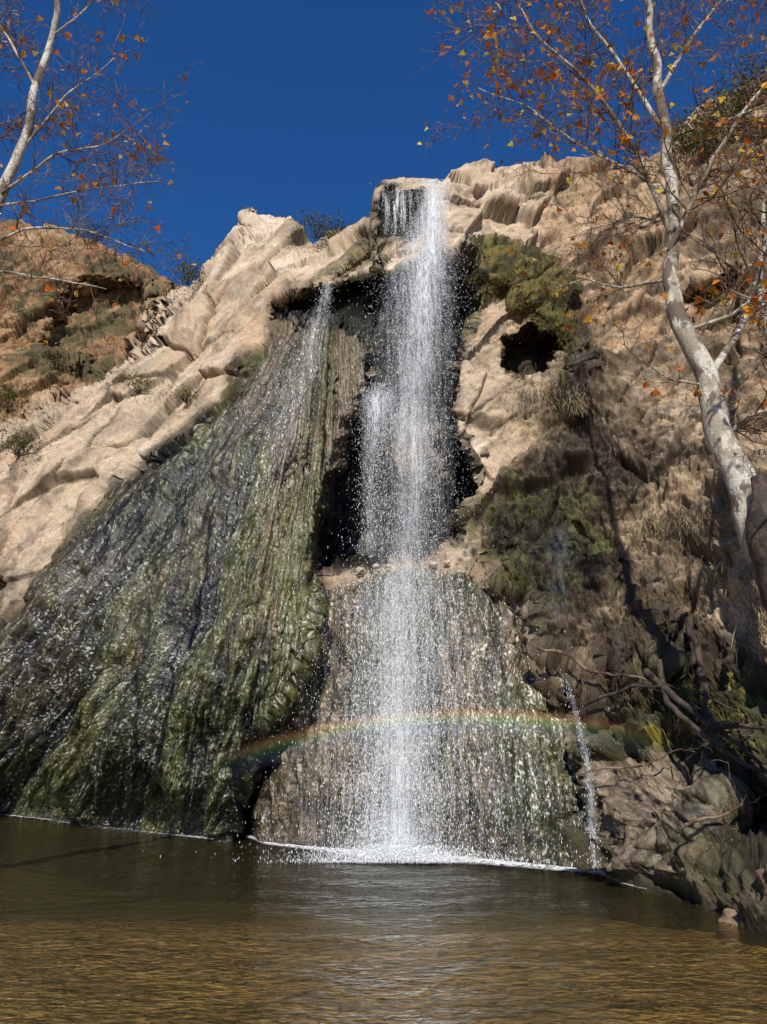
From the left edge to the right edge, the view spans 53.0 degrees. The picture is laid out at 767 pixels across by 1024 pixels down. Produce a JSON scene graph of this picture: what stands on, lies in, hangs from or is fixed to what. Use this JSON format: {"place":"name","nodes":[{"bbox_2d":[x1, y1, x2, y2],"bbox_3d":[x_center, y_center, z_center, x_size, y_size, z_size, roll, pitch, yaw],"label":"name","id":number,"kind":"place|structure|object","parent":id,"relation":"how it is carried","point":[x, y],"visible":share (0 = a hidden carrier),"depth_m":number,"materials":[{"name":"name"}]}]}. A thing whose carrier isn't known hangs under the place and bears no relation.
{"place":"outdoors","nodes":[
{"label":"outdoors","id":0,"kind":"place"},
{"bbox_2d":[0,76,766,946],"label":"waterfall cliff","id":1,"kind":"structure","parent":0,"point":[148,658],"depth_m":14.46,"materials":[{"name":"stone"}]},
{"bbox_2d":[0,374,45,412],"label":"shrub","id":2,"kind":"object","parent":1,"relation":"on","point":[5,395],"visible":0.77,"depth_m":24.67,"materials":[{"name":"green plant"}]},
{"bbox_2d":[8,302,37,317],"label":"shrub","id":3,"kind":"object","parent":1,"relation":"on","point":[19,310],"visible":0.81,"depth_m":27.10,"materials":[{"name":"green plant"}]},
{"bbox_2d":[0,427,50,457],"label":"shrub","id":4,"kind":"object","parent":1,"relation":"on","point":[16,451],"visible":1,"depth_m":19.91,"materials":[{"name":"green plant"}]},
{"bbox_2d":[42,347,76,369],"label":"shrub","id":5,"kind":"object","parent":1,"relation":"on","point":[58,363],"visible":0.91,"depth_m":25.39,"materials":[{"name":"green plant"}]},
{"bbox_2d":[80,220,115,248],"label":"shrub","id":6,"kind":"object","parent":1,"relation":"on","point":[97,235],"visible":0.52,"depth_m":27.91,"materials":[{"name":"green plant"}]},
{"bbox_2d":[115,369,157,393],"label":"shrub","id":7,"kind":"object","parent":1,"relation":"on","point":[137,382],"visible":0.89,"depth_m":21.53,"materials":[{"name":"green plant"}]},
{"bbox_2d":[168,384,200,403],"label":"shrub","id":8,"kind":"object","parent":1,"relation":"on","point":[186,395],"visible":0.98,"depth_m":18.98,"materials":[{"name":"green plant"}]},
{"bbox_2d":[163,250,213,296],"bbox_3d":[-6.028,-7.532,24.055,1.842,1.248,2.232,0,-16,0],"label":"shrub","id":9,"kind":"object","parent":1,"relation":"on","point":[188,278],"visible":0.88,"depth_m":24.00,"materials":[{"name":"green plant"}]},
{"bbox_2d":[284,204,340,242],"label":"shrub","id":10,"kind":"object","parent":1,"relation":"on","point":[316,228],"visible":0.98,"depth_m":23.21,"materials":[{"name":"green plant"}]},
{"bbox_2d":[0,179,639,885],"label":"waterfall","id":11,"kind":"structure","parent":1,"relation":"on","point":[392,851],"depth_m":11.42,"materials":[{"name":"liquid"}]},
{"bbox_2d":[315,212,352,239],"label":"shrub","id":12,"kind":"object","parent":1,"relation":"on","point":[339,230],"visible":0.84,"depth_m":23.27,"materials":[{"name":"green plant"}]},
{"bbox_2d":[355,566,365,573],"bbox_3d":[-0.422,1.056,14.009,0.195,0.124,0.169,0,-16,0],"label":"stone","id":13,"kind":"object","parent":1,"relation":"on","point":[360,570],"visible":0.96,"depth_m":13.97,"materials":[{"name":"stone"}]},
{"bbox_2d":[372,563,379,568],"bbox_3d":[-0.147,0.972,13.801,0.152,0.099,0.127,-14,-22,40],"label":"stone","id":14,"kind":"object","parent":1,"relation":"on","point":[375,566],"visible":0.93,"depth_m":13.76,"materials":[{"name":"stone"}]},
{"bbox_2d":[0,284,766,750],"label":"grass","id":15,"kind":"structure","parent":1,"relation":"on","point":[588,582],"depth_m":11.95,"materials":[{"name":"green plant"}]},
{"bbox_2d":[265,223,584,358],"bbox_3d":[1.163,-5.459,20.230,8.461,6.121,3.267,-6,-17,19],"label":"hanging moss","id":16,"kind":"object","parent":1,"relation":"attached to","point":[273,305],"visible":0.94,"depth_m":18.99,"materials":[{"name":"green plant"}]},
{"bbox_2d":[429,561,437,567],"bbox_3d":[0.897,0.940,13.793,0.163,0.118,0.158,-10,-19,31],"label":"stone","id":17,"kind":"object","parent":1,"relation":"on","point":[433,565],"visible":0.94,"depth_m":13.75,"materials":[{"name":"stone"}]},
{"bbox_2d":[340,363,766,674],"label":"dry grass","id":18,"kind":"structure","parent":1,"relation":"on","point":[749,578],"depth_m":12.20,"materials":[{"name":"beige plant"}]},
{"bbox_2d":[536,646,672,717],"bbox_3d":[3.020,2.299,10.411,0.548,1.077,1.884,14,-22,-40],"label":"dead branch","id":19,"kind":"object","parent":1,"relation":"on","point":[574,659],"visible":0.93,"depth_m":10.47,"materials":[{"name":"brown wood"}]},
{"bbox_2d":[576,705,755,783],"bbox_3d":[3.474,2.974,9.341,2.252,1.173,0.880,-8,-18,25],"label":"dead branch","id":20,"kind":"object","parent":1,"relation":"on","point":[619,768],"visible":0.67,"depth_m":9.42,"materials":[{"name":"brown wood"}]},
{"bbox_2d":[582,653,766,738],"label":"dead branch","id":21,"kind":"object","parent":1,"relation":"on","point":[600,697],"visible":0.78,"depth_m":9.91,"materials":[{"name":"brown wood"}]},
{"bbox_2d":[644,110,710,161],"bbox_3d":[9.222,-11.310,23.223,2.596,1.468,2.102,0,-16,0],"label":"shrub","id":22,"kind":"object","parent":1,"relation":"on","point":[681,131],"visible":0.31,"depth_m":22.91,"materials":[{"name":"green plant"}]},
{"bbox_2d":[643,668,765,750],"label":"dead branch","id":23,"kind":"object","parent":1,"relation":"on","point":[674,696],"visible":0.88,"depth_m":9.30,"materials":[{"name":"brown wood"}]},
{"bbox_2d":[676,116,735,160],"bbox_3d":[9.397,-10.609,22.109,1.821,1.212,2.127,-14,-22,40],"label":"shrub","id":24,"kind":"object","parent":1,"relation":"on","point":[693,144],"visible":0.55,"depth_m":22.00,"materials":[{"name":"green plant"}]},
{"bbox_2d":[656,659,766,773],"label":"dead branch","id":25,"kind":"object","parent":1,"relation":"on","point":[702,734],"visible":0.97,"depth_m":8.91,"materials":[{"name":"brown wood"}]},
{"bbox_2d":[677,69,749,135],"bbox_3d":[9.927,-11.669,22.296,2.820,1.714,2.520,0,-16,0],"label":"shrub","id":26,"kind":"object","parent":1,"relation":"on","point":[714,102],"visible":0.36,"depth_m":22.08,"materials":[{"name":"green plant"}]},
{"bbox_2d":[679,759,766,841],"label":"dead branch","id":27,"kind":"object","parent":1,"relation":"on","point":[691,822],"visible":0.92,"depth_m":7.88,"materials":[{"name":"brown wood"}]},
{"bbox_2d":[683,41,766,138],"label":"shrub","id":28,"kind":"object","parent":1,"relation":"on","point":[738,93],"visible":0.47,"depth_m":21.34,"materials":[{"name":"green plant"}]},
{"bbox_2d":[690,85,759,141],"bbox_3d":[9.981,-10.992,21.857,2.245,1.236,2.182,15,-22,-41],"label":"shrub","id":29,"kind":"object","parent":1,"relation":"on","point":[736,108],"visible":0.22,"depth_m":21.59,"materials":[{"name":"green plant"}]},
{"bbox_2d":[685,617,766,774],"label":"dead branch","id":30,"kind":"object","parent":1,"relation":"on","point":[692,636],"visible":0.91,"depth_m":9.43,"materials":[{"name":"wood"}]},
{"bbox_2d":[712,46,766,127],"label":"shrub","id":31,"kind":"object","parent":1,"relation":"on","point":[744,77],"visible":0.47,"depth_m":21.19,"materials":[{"name":"green plant"}]},
{"bbox_2d":[733,47,766,94],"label":"shrub","id":32,"kind":"object","parent":1,"relation":"on","point":[759,70],"visible":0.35,"depth_m":22.17,"materials":[{"name":"green plant"}]},
{"bbox_2d":[0,867,766,1023],"bbox_3d":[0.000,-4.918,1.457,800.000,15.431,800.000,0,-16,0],"label":"ground","id":33,"kind":"structure","parent":0,"point":[298,991],"depth_m":6.07,"materials":[{"name":"soil"}]},
{"bbox_2d":[0,0,202,352],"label":"sycamore tree","id":34,"kind":"object","parent":33,"relation":"on","point":[14,163],"visible":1,"depth_m":8.19,"materials":[{"name":"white plant"}]},
{"bbox_2d":[417,0,766,611],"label":"sycamore tree","id":35,"kind":"object","parent":33,"relation":"on","point":[745,484],"visible":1,"depth_m":8.93,"materials":[{"name":"white plant"}]},
{"bbox_2d":[717,908,739,940],"bbox_3d":[3.300,3.828,7.095,0.446,0.350,0.428,13,-21,-38],"label":"boulder","id":36,"kind":"object","parent":33,"relation":"on","point":[730,916],"visible":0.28,"depth_m":7.03,"materials":[{"name":"stone"}]},
{"bbox_2d":[755,869,766,896],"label":"boulder","id":37,"kind":"object","parent":33,"relation":"on","point":[760,875],"visible":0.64,"depth_m":7.01,"materials":[{"name":"stone"}]},
{"bbox_2d":[0,816,766,1023],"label":"pool water","id":38,"kind":"structure","parent":0,"point":[327,915],"depth_m":6.79,"materials":[{"name":"brown liquid"}]},
{"bbox_2d":[0,0,766,286],"label":"sky","id":39,"kind":"structure","parent":0,"point":[291,105],"materials":[{"name":"blue"}]}
]}

